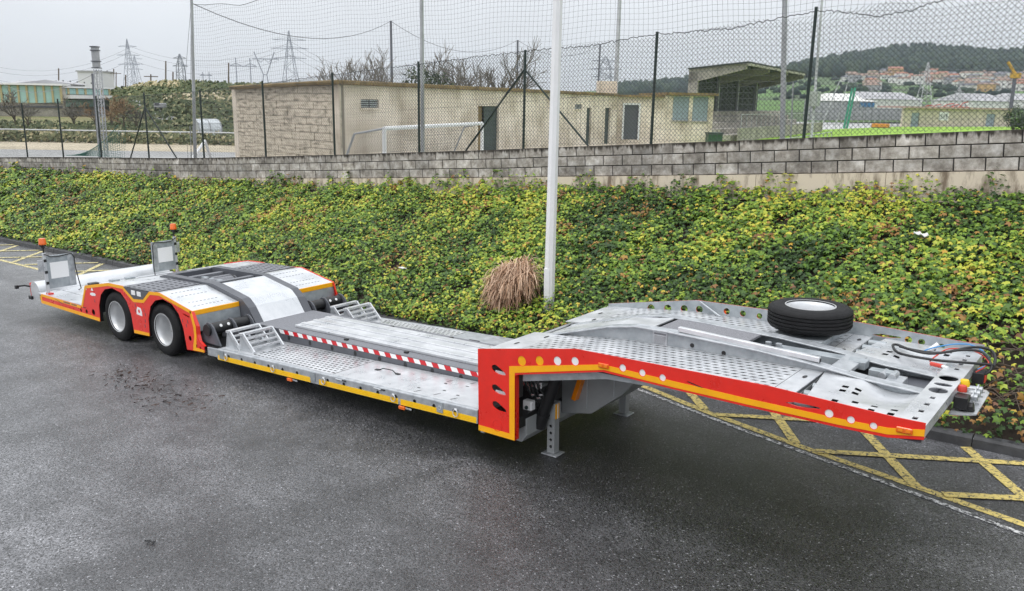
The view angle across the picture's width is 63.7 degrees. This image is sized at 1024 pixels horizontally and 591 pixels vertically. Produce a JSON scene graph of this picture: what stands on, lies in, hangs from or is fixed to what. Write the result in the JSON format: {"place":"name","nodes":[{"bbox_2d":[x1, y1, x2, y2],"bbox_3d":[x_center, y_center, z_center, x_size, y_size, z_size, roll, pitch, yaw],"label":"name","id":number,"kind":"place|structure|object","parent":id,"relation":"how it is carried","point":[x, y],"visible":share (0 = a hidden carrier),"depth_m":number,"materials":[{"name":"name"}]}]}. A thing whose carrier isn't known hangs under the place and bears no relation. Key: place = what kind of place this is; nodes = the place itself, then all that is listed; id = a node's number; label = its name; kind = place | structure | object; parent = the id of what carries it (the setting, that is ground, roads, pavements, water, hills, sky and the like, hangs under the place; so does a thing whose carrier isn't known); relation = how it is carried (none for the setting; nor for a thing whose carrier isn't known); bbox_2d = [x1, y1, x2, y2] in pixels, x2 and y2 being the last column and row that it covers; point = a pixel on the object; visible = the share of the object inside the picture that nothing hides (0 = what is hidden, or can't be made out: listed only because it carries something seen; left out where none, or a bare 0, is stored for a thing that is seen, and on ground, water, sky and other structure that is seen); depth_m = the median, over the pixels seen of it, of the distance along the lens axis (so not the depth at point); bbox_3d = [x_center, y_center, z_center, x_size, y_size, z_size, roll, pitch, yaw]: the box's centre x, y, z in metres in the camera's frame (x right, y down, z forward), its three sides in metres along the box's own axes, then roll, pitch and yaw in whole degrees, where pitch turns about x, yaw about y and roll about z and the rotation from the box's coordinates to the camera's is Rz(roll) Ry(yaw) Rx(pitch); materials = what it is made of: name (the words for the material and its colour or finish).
{"place":"outdoors","nodes":[
{"label":"outdoors","id":0,"kind":"place"},
{"bbox_2d":[0,116,231,137],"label":"verge","id":1,"kind":"structure","parent":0,"point":[57,118],"depth_m":82.80,"materials":[{"name":"green plant"}]},
{"bbox_2d":[0,89,18,123],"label":"bare tree","id":2,"kind":"object","parent":1,"relation":"on","point":[3,104],"visible":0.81,"depth_m":59.62,"materials":[{"name":"brown plant"}]},
{"bbox_2d":[9,97,39,125],"bbox_3d":[-34.472,-12.752,58.177,1.590,2.454,1.969,11,16,36],"label":"bare tree","id":3,"kind":"object","parent":1,"relation":"on","point":[17,113],"visible":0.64,"depth_m":58.20,"materials":[{"name":"brown plant"}]},
{"bbox_2d":[54,97,86,123],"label":"bare tree","id":4,"kind":"object","parent":1,"relation":"on","point":[73,115],"visible":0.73,"depth_m":59.98,"materials":[{"name":"brown plant"}]},
{"bbox_2d":[78,101,103,123],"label":"bare tree","id":5,"kind":"object","parent":1,"relation":"on","point":[92,116],"visible":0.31,"depth_m":62.14,"materials":[{"name":"brown plant"}]},
{"bbox_2d":[100,94,125,122],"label":"bare tree","id":6,"kind":"object","parent":1,"relation":"on","point":[110,108],"visible":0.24,"depth_m":62.06,"materials":[{"name":"brown plant"}]},
{"bbox_2d":[105,98,142,129],"bbox_3d":[-28.586,-13.179,59.923,2.633,2.708,2.057,3,13,8],"label":"bare tree","id":7,"kind":"object","parent":1,"relation":"on","point":[121,107],"visible":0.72,"depth_m":59.84,"materials":[{"name":"brown plant"}]},
{"bbox_2d":[118,108,148,125],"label":"bare tree","id":8,"kind":"object","parent":1,"relation":"on","point":[135,115],"visible":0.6,"depth_m":60.21,"materials":[{"name":"brown plant"}]},
{"bbox_2d":[0,141,234,151],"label":"sand track","id":9,"kind":"structure","parent":0,"point":[30,146],"depth_m":40.91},
{"bbox_2d":[122,82,233,124],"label":"hillside","id":10,"kind":"structure","parent":0,"point":[182,110],"depth_m":67.94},
{"bbox_2d":[0,79,299,145],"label":"scrub vegetation","id":11,"kind":"object","parent":10,"relation":"on","point":[155,87],"visible":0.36,"depth_m":69.23,"materials":[{"name":"green plant"}]},
{"bbox_2d":[173,54,187,81],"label":"electricity pylon","id":12,"kind":"object","parent":10,"relation":"on","point":[178,61],"visible":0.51,"depth_m":128.21,"materials":[{"name":"silver metal"}]},
{"bbox_2d":[0,122,1018,157],"bbox_3d":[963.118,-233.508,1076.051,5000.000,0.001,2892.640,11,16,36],"label":"sports ground","id":13,"kind":"structure","parent":0,"point":[826,126],"depth_m":36.73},
{"bbox_2d":[0,80,113,116],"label":"factory building","id":14,"kind":"structure","parent":13,"relation":"on","point":[34,93],"depth_m":91.71,"materials":[{"name":"concrete"}]},
{"bbox_2d":[75,70,114,95],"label":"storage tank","id":15,"kind":"object","parent":13,"relation":"on","point":[108,78],"visible":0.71,"depth_m":117.45,"materials":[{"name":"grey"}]},
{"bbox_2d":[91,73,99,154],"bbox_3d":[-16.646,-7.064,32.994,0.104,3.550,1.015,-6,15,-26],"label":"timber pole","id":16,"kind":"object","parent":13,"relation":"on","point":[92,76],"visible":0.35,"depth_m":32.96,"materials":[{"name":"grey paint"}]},
{"bbox_2d":[68,127,125,156],"bbox_3d":[-14.703,-5.434,28.930,4.281,1.239,0.117,10,16,35],"label":"fallen net","id":17,"kind":"object","parent":13,"relation":"on","point":[89,153],"visible":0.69,"depth_m":28.46,"materials":[{"name":"teal"}]},
{"bbox_2d":[89,46,108,156],"bbox_3d":[-15.010,-7.046,29.956,0.345,3.926,1.236,-4,14,-22],"label":"floodlight mast","id":18,"kind":"object","parent":13,"relation":"on","point":[95,55],"visible":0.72,"depth_m":29.93,"materials":[{"name":"metal"}]},
{"bbox_2d":[0,129,233,133],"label":"white railing","id":19,"kind":"object","parent":13,"relation":"on","point":[57,130],"visible":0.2,"depth_m":45.69,"materials":[{"name":"metal"}]},
{"bbox_2d":[118,39,139,85],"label":"electricity pylon","id":20,"kind":"object","parent":13,"relation":"on","point":[129,55],"visible":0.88,"depth_m":317.04,"materials":[{"name":"silver metal"}]},
{"bbox_2d":[128,56,142,85],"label":"electricity pylon","id":21,"kind":"object","parent":13,"relation":"on","point":[136,70],"visible":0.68,"depth_m":417.12,"materials":[{"name":"silver metal"}]},
{"bbox_2d":[190,0,196,157],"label":"net pole","id":22,"kind":"object","parent":13,"relation":"on","point":[193,65],"visible":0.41,"depth_m":24.07,"materials":[{"name":"metal"}]},
{"bbox_2d":[185,0,1023,157],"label":"ball net","id":23,"kind":"object","parent":22,"relation":"hanging from","point":[521,11],"visible":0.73,"depth_m":16.50,"materials":[{"name":"grey nylon netting"}]},
{"bbox_2d":[192,140,211,157],"bbox_3d":[-12.443,-5.768,32.951,0.213,0.879,3.148,0,13,-5],"label":"training goal","id":24,"kind":"object","parent":13,"relation":"on","point":[205,141],"visible":0.4,"depth_m":33.42,"materials":[{"name":"white paint"}]},
{"bbox_2d":[196,118,222,135],"bbox_3d":[-18.754,-10.295,50.791,1.420,1.189,1.251,-9,17,-36],"label":"dugout","id":25,"kind":"object","parent":13,"relation":"on","point":[208,125],"visible":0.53,"depth_m":50.46,"materials":[{"name":"plastic"}]},
{"bbox_2d":[272,31,306,82],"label":"electricity pylon","id":26,"kind":"object","parent":13,"relation":"on","point":[287,55],"visible":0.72,"depth_m":296.19,"materials":[{"name":"silver metal"}]},
{"bbox_2d":[0,42,1018,91],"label":"power lines","id":27,"kind":"object","parent":26,"relation":"hanging from","point":[269,63],"visible":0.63,"depth_m":307.85,"materials":[{"name":"grey paint"}]},
{"bbox_2d":[306,49,384,81],"bbox_3d":[-7.502,-9.519,40.488,5.076,5.216,3.129,-6,15,-26],"label":"bare tree","id":28,"kind":"object","parent":13,"relation":"on","point":[351,68],"visible":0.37,"depth_m":39.89,"materials":[{"name":"brown plant"}]},
{"bbox_2d":[338,44,416,83],"bbox_3d":[-6.413,-8.910,38.044,4.003,5.188,3.464,11,16,36],"label":"bare tree","id":29,"kind":"object","parent":13,"relation":"on","point":[380,67],"visible":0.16,"depth_m":37.65,"materials":[{"name":"brown plant"}]},
{"bbox_2d":[390,21,392,80],"bbox_3d":[-6.564,-11.439,44.992,0.160,6.930,1.782,-1,13,-9],"label":"net post","id":30,"kind":"object","parent":13,"relation":"on","point":[391,52],"visible":0.35,"depth_m":44.95,"materials":[{"name":"metal"}]},
{"bbox_2d":[193,3,599,55],"bbox_3d":[-3.133,-15.232,48.724,3.896,2.420,48.881,6,14,20],"label":"net cable","id":31,"kind":"object","parent":30,"relation":"attached to","point":[351,35],"visible":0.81,"depth_m":36.91,"materials":[{"name":"grey paint"}]},
{"bbox_2d":[346,122,483,153],"bbox_3d":[-3.020,-4.545,26.412,1.490,1.908,8.084,5,14,18],"label":"football goal","id":32,"kind":"object","parent":13,"relation":"on","point":[431,126],"visible":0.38,"depth_m":25.66,"materials":[{"name":"white paint"}]},
{"bbox_2d":[420,0,424,151],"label":"net pole","id":33,"kind":"object","parent":13,"relation":"on","point":[422,45],"visible":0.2,"depth_m":18.63,"materials":[{"name":"metal"}]},
{"bbox_2d":[229,80,619,156],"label":"changing room building","id":34,"kind":"structure","parent":13,"relation":"on","point":[570,111],"depth_m":28.46,"materials":[{"name":"brown"}]},
{"bbox_2d":[360,99,380,109],"bbox_3d":[-4.608,-6.105,26.352,0.230,0.321,1.014,8,15,28],"label":"vent window","id":35,"kind":"structure","parent":34,"relation":"in","point":[368,100],"depth_m":26.37,"materials":[{"name":"grey paint"}]},
{"bbox_2d":[478,106,496,149],"bbox_3d":[-1.076,-6.412,33.108,0.140,2.343,1.658,10,16,32],"label":"doorway","id":36,"kind":"structure","parent":34,"relation":"in","point":[492,118],"depth_m":33.17,"materials":[{"name":"metal"}]},
{"bbox_2d":[586,108,589,142],"bbox_3d":[3.755,-8.567,41.623,0.050,1.782,0.601,8,15,28],"label":"slit window","id":37,"kind":"structure","parent":34,"relation":"in","point":[587,121],"depth_m":41.71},
{"bbox_2d":[604,108,608,143],"bbox_3d":[4.948,-9.007,43.765,0.050,1.875,0.748,8,15,28],"label":"slit window","id":38,"kind":"structure","parent":34,"relation":"in","point":[606,109],"depth_m":43.87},
{"bbox_2d":[403,65,456,84],"bbox_3d":[-4.116,-8.917,40.098,2.725,4.518,2.641,11,16,36],"label":"bare tree","id":39,"kind":"object","parent":13,"relation":"on","point":[426,76],"visible":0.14,"depth_m":39.47,"materials":[{"name":"brown plant"}]},
{"bbox_2d":[401,45,481,86],"bbox_3d":[-3.382,-10.604,43.885,4.611,5.927,5.435,11,16,36],"label":"bare tree","id":40,"kind":"object","parent":13,"relation":"on","point":[446,69],"visible":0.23,"depth_m":43.37,"materials":[{"name":"brown plant"}]},
{"bbox_2d":[434,55,496,120],"bbox_3d":[-2.347,-9.737,41.938,3.284,5.171,4.397,-1,13,-8],"label":"bare tree","id":41,"kind":"object","parent":13,"relation":"on","point":[479,82],"visible":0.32,"depth_m":41.80,"materials":[{"name":"brown plant"}]},
{"bbox_2d":[478,35,546,88],"bbox_3d":[0.051,-10.496,43.295,3.779,6.091,4.442,-1,13,-10],"label":"bare tree","id":42,"kind":"object","parent":13,"relation":"on","point":[513,78],"visible":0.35,"depth_m":42.54,"materials":[{"name":"brown plant"}]},
{"bbox_2d":[592,56,621,80],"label":"electricity pylon","id":43,"kind":"object","parent":13,"relation":"on","point":[609,67],"visible":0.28,"depth_m":128.80,"materials":[{"name":"silver metal"}]},
{"bbox_2d":[614,0,621,91],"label":"floodlight pole","id":44,"kind":"object","parent":13,"relation":"on","point":[616,70],"visible":0.47,"depth_m":48.90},
{"bbox_2d":[596,81,718,144],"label":"annex building","id":45,"kind":"structure","parent":13,"relation":"on","point":[699,116],"depth_m":45.53,"materials":[{"name":"grey paint"}]},
{"bbox_2d":[623,105,638,139],"bbox_3d":[6.538,-9.562,45.474,0.800,1.869,0.050,0,13,-5],"label":"door","id":46,"kind":"structure","parent":45,"relation":"in","point":[627,128],"depth_m":45.45,"materials":[{"name":"grey paint"}]},
{"bbox_2d":[688,61,822,140],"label":"grandstand","id":47,"kind":"object","parent":13,"relation":"on","point":[751,110],"visible":0.52,"depth_m":69.81,"materials":[{"name":"concrete"}]},
{"bbox_2d":[780,0,793,138],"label":"net pole","id":48,"kind":"object","parent":13,"relation":"on","point":[783,73],"visible":0.29,"depth_m":13.78,"materials":[{"name":"metal"}]},
{"bbox_2d":[803,107,901,122],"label":"long wall","id":49,"kind":"structure","parent":13,"relation":"on","point":[871,114],"depth_m":150.51,"materials":[{"name":"concrete"}]},
{"bbox_2d":[807,111,900,124],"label":"palisade","id":50,"kind":"object","parent":13,"relation":"on","point":[858,114],"visible":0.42,"depth_m":129.56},
{"bbox_2d":[734,127,1019,140],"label":"football pitch","id":51,"kind":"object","parent":13,"relation":"on","point":[885,131],"visible":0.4,"depth_m":95.08,"materials":[{"name":"plant"}]},
{"bbox_2d":[705,132,723,141],"bbox_3d":[10.965,-8.320,44.835,0.830,1.100,0.780,1,13,0],"label":"waste container","id":52,"kind":"object","parent":51,"relation":"on","point":[715,137],"visible":0.27,"depth_m":44.44,"materials":[{"name":"green"}]},
{"bbox_2d":[809,0,822,137],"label":"thin pole","id":53,"kind":"object","parent":51,"relation":"on","point":[815,83],"visible":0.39,"depth_m":27.96,"materials":[{"name":"metal"}]},
{"bbox_2d":[823,81,861,128],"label":"green net goalpost","id":54,"kind":"object","parent":51,"relation":"on","point":[849,101],"visible":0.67,"depth_m":94.89,"materials":[{"name":"teal"}]},
{"bbox_2d":[871,123,889,127],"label":"crash mat","id":55,"kind":"object","parent":51,"relation":"on","point":[877,125],"visible":0.8,"depth_m":108.32,"materials":[{"name":"orange plastic"}]},
{"bbox_2d":[914,63,931,106],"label":"lattice tower","id":56,"kind":"structure","parent":13,"relation":"on","point":[925,87],"depth_m":208.10,"materials":[{"name":"white metal"}]},
{"bbox_2d":[877,106,1011,126],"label":"pitch shed","id":57,"kind":"structure","parent":13,"relation":"on","point":[908,114],"depth_m":124.64,"materials":[{"name":"white paint"}]},
{"bbox_2d":[910,113,918,126],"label":"door","id":58,"kind":"structure","parent":57,"relation":"in","point":[917,114],"depth_m":120.01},
{"bbox_2d":[985,114,994,125],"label":"door","id":59,"kind":"structure","parent":57,"relation":"in","point":[993,115],"depth_m":131.71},
{"bbox_2d":[1001,105,1023,129],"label":"evergreen tree","id":60,"kind":"object","parent":13,"relation":"on","point":[1015,119],"visible":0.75,"depth_m":105.08,"materials":[{"name":"green plant"}]},
{"bbox_2d":[0,242,1023,590],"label":"road","id":61,"kind":"structure","parent":0,"point":[252,480],"depth_m":7.69,"materials":[{"name":"asphalt"}]},
{"bbox_2d":[0,259,37,269],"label":"road marking","id":62,"kind":"object","parent":61,"relation":"on","point":[19,264],"visible":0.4,"depth_m":19.56,"materials":[{"name":"yellow paint"}]},
{"bbox_2d":[12,251,42,261],"bbox_3d":[-12.128,-0.985,20.677,0.110,0.030,1.648,-1,13,-7],"label":"road marking","id":63,"kind":"object","parent":61,"relation":"on","point":[27,256],"visible":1,"depth_m":20.64,"materials":[{"name":"yellow paint"}]},
{"bbox_2d":[89,363,225,414],"bbox_3d":[-4.698,1.190,10.664,2.667,0.026,0.904,9,15,36],"label":"stain","id":64,"kind":"object","parent":61,"relation":"on","point":[144,379],"visible":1,"depth_m":10.71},
{"bbox_2d":[14,223,996,457],"bbox_3d":[-2.067,0.355,11.144,14.740,1.448,2.760,9,15,36],"label":"lowbed trailer","id":65,"kind":"object","parent":61,"relation":"on","point":[301,323],"visible":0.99,"depth_m":8.63,"materials":[{"name":"red paint"}]},
{"bbox_2d":[767,297,853,335],"bbox_3d":[2.991,0.205,8.277,0.814,0.239,0.814,9,15,36],"label":"spare wheel","id":66,"kind":"object","parent":65,"relation":"on","point":[805,316],"visible":1,"depth_m":8.00,"materials":[{"name":"rubber"}]},
{"bbox_2d":[0,236,1023,458],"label":"kerb","id":67,"kind":"structure","parent":61,"relation":"on","point":[982,442],"depth_m":8.88,"materials":[{"name":"concrete"}]},
{"bbox_2d":[686,393,708,409],"bbox_3d":[2.276,1.280,10.231,0.110,0.015,0.772,0,13,-5],"label":"road marking","id":68,"kind":"object","parent":61,"relation":"on","point":[698,402],"visible":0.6,"depth_m":10.13,"materials":[{"name":"yellow paint"}]},
{"bbox_2d":[716,413,807,420],"bbox_3d":[3.126,1.421,9.563,1.467,0.033,0.110,3,13,9],"label":"road marking","id":69,"kind":"object","parent":61,"relation":"on","point":[757,416],"visible":0.6,"depth_m":9.61,"materials":[{"name":"yellow paint"}]},
{"bbox_2d":[770,412,799,442],"bbox_3d":[3.082,1.457,9.418,0.110,0.018,1.168,2,13,3],"label":"road marking","id":70,"kind":"object","parent":61,"relation":"on","point":[788,432],"visible":0.6,"depth_m":9.19,"materials":[{"name":"yellow paint"}]},
{"bbox_2d":[637,388,1023,535],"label":"road marking","id":71,"kind":"object","parent":61,"relation":"on","point":[874,478],"visible":0.88,"depth_m":8.20,"materials":[{"name":"white paint"}]},
{"bbox_2d":[641,385,1023,526],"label":"road marking","id":72,"kind":"object","parent":61,"relation":"on","point":[933,492],"visible":0.88,"depth_m":8.33,"materials":[{"name":"yellow paint"}]},
{"bbox_2d":[861,432,920,485],"bbox_3d":[3.884,1.635,8.602,0.110,0.024,1.586,2,13,3],"label":"road marking","id":73,"kind":"object","parent":61,"relation":"on","point":[903,472],"visible":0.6,"depth_m":8.34,"materials":[{"name":"yellow paint"}]},
{"bbox_2d":[816,449,1023,464],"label":"road marking","id":74,"kind":"object","parent":61,"relation":"on","point":[945,458],"visible":1,"depth_m":8.47,"materials":[{"name":"yellow paint"}]},
{"bbox_2d":[941,491,1023,500],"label":"road marking","id":75,"kind":"object","parent":61,"relation":"on","point":[984,496],"visible":1,"depth_m":7.59,"materials":[{"name":"yellow paint"}]},
{"bbox_2d":[961,447,1023,501],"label":"road marking","id":76,"kind":"object","parent":61,"relation":"on","point":[1001,477],"visible":1,"depth_m":8.08,"materials":[{"name":"yellow paint"}]},
{"bbox_2d":[0,176,1023,442],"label":"bank","id":77,"kind":"structure","parent":0,"point":[990,426],"depth_m":12.94,"materials":[{"name":"plant"}]},
{"bbox_2d":[477,254,542,315],"bbox_3d":[-0.025,-0.140,13.152,1.382,1.067,0.943,9,15,36],"label":"dry ornamental grass clump","id":78,"kind":"object","parent":77,"relation":"on","point":[510,282],"visible":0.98,"depth_m":12.93,"materials":[{"name":"plant"}]},
{"bbox_2d":[0,161,1023,443],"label":"ivy","id":79,"kind":"object","parent":77,"relation":"on","point":[18,187],"depth_m":13.63,"materials":[{"name":"plant"}]},
{"bbox_2d":[0,129,1023,202],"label":"block wall","id":80,"kind":"structure","parent":77,"relation":"on","point":[967,160],"depth_m":14.29,"materials":[{"name":"concrete"}]},
{"bbox_2d":[0,0,1023,157],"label":"chain link fence","id":81,"kind":"object","parent":80,"relation":"on","point":[654,74],"visible":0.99,"depth_m":16.00,"materials":[{"name":"metal"}]},
{"bbox_2d":[541,0,562,312],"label":"lamp column","id":82,"kind":"structure","parent":77,"relation":"on","point":[550,240],"depth_m":12.27,"materials":[{"name":"metal"}]},
{"bbox_2d":[544,268,549,296],"bbox_3d":[0.540,-0.199,12.734,0.090,0.440,0.032,4,14,20],"label":"access door","id":83,"kind":"structure","parent":82,"relation":"in","point":[546,271],"depth_m":12.72,"materials":[{"name":"white paint"}]},
{"bbox_2d":[585,76,1023,121],"bbox_3d":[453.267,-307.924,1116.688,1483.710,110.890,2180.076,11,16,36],"label":"mountain","id":84,"kind":"structure","parent":0,"point":[896,88],"depth_m":496.98,"materials":[{"name":"plant"}]},
{"bbox_2d":[230,58,256,82],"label":"electricity pylon","id":85,"kind":"object","parent":84,"relation":"on","point":[235,65],"visible":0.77,"depth_m":328.28,"materials":[{"name":"silver metal"}]},
{"bbox_2d":[252,52,278,81],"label":"electricity pylon","id":86,"kind":"object","parent":84,"relation":"on","point":[256,58],"visible":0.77,"depth_m":297.78,"materials":[{"name":"silver metal"}]},
{"bbox_2d":[618,42,1023,99],"bbox_3d":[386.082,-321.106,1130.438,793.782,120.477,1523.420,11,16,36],"label":"forest","id":87,"kind":"object","parent":84,"relation":"on","point":[903,49],"visible":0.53,"depth_m":989.93,"materials":[{"name":"green plant"}]},
{"bbox_2d":[804,93,875,107],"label":"warehouse","id":88,"kind":"structure","parent":84,"relation":"on","point":[839,100],"depth_m":238.78,"materials":[{"name":"grey"}]},
{"bbox_2d":[848,73,861,82],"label":"hillside house","id":89,"kind":"structure","parent":84,"relation":"on","point":[852,80],"depth_m":817.40,"materials":[{"name":"grey"}]},
{"bbox_2d":[864,83,880,90],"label":"hillside house","id":90,"kind":"structure","parent":84,"relation":"on","point":[872,86],"depth_m":620.80,"materials":[{"name":"grey"}]},
{"bbox_2d":[852,91,921,108],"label":"warehouse","id":91,"kind":"structure","parent":84,"relation":"on","point":[891,99],"depth_m":243.63,"materials":[{"name":"white"}]},
{"bbox_2d":[888,75,901,82],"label":"hillside house","id":92,"kind":"structure","parent":84,"relation":"on","point":[893,78],"depth_m":810.78,"materials":[{"name":"white"}]},
{"bbox_2d":[888,67,903,74],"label":"hillside house","id":93,"kind":"structure","parent":84,"relation":"on","point":[894,69],"depth_m":924.42,"materials":[{"name":"brown"}]},
{"bbox_2d":[897,77,910,84],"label":"hillside house","id":94,"kind":"structure","parent":84,"relation":"on","point":[902,81],"depth_m":771.65,"materials":[{"name":"white"}]},
{"bbox_2d":[911,75,922,83],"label":"hillside house","id":95,"kind":"structure","parent":84,"relation":"on","point":[915,80],"depth_m":782.51,"materials":[{"name":"white"}]},
{"bbox_2d":[943,78,957,84],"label":"hillside house","id":96,"kind":"structure","parent":84,"relation":"on","point":[946,81],"depth_m":771.26,"materials":[{"name":"grey"}]},
{"bbox_2d":[959,71,974,77],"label":"hillside house","id":97,"kind":"structure","parent":84,"relation":"on","point":[962,74],"depth_m":870.93,"materials":[{"name":"white"}]},
{"bbox_2d":[960,83,976,90],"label":"hillside house","id":98,"kind":"structure","parent":84,"relation":"on","point":[967,85],"depth_m":614.07,"materials":[{"name":"white"}]},
{"bbox_2d":[932,93,1008,109],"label":"warehouse","id":99,"kind":"structure","parent":84,"relation":"on","point":[974,98],"depth_m":234.03,"materials":[{"name":"white"}]},
{"bbox_2d":[977,83,996,91],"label":"hillside house","id":100,"kind":"structure","parent":84,"relation":"on","point":[984,88],"depth_m":602.25,"materials":[{"name":"brown"}]},
{"bbox_2d":[993,78,1011,89],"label":"hillside house","id":101,"kind":"structure","parent":84,"relation":"on","point":[1003,85],"depth_m":634.79,"materials":[{"name":"white"}]},
{"bbox_2d":[995,93,1023,108],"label":"warehouse","id":102,"kind":"structure","parent":84,"relation":"on","point":[1019,96],"depth_m":262.75,"materials":[{"name":"white"}]},
{"bbox_2d":[1007,61,1021,107],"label":"harbour crane","id":103,"kind":"object","parent":84,"relation":"on","point":[1013,76],"visible":0.73,"depth_m":199.67,"materials":[{"name":"yellow paint"}]},
{"bbox_2d":[1009,81,1023,90],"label":"hillside house","id":104,"kind":"structure","parent":84,"relation":"on","point":[1020,88],"depth_m":622.34,"materials":[{"name":"white"}]},
{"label":"access road","id":105,"kind":"structure","parent":0,"visible":0},
{"bbox_2d":[154,103,166,108],"bbox_3d":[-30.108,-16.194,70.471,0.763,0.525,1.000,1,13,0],"label":"white van","id":106,"kind":"object","parent":105,"relation":"on","point":[159,105],"visible":0.81,"depth_m":70.09,"materials":[{"name":"grey paint"}]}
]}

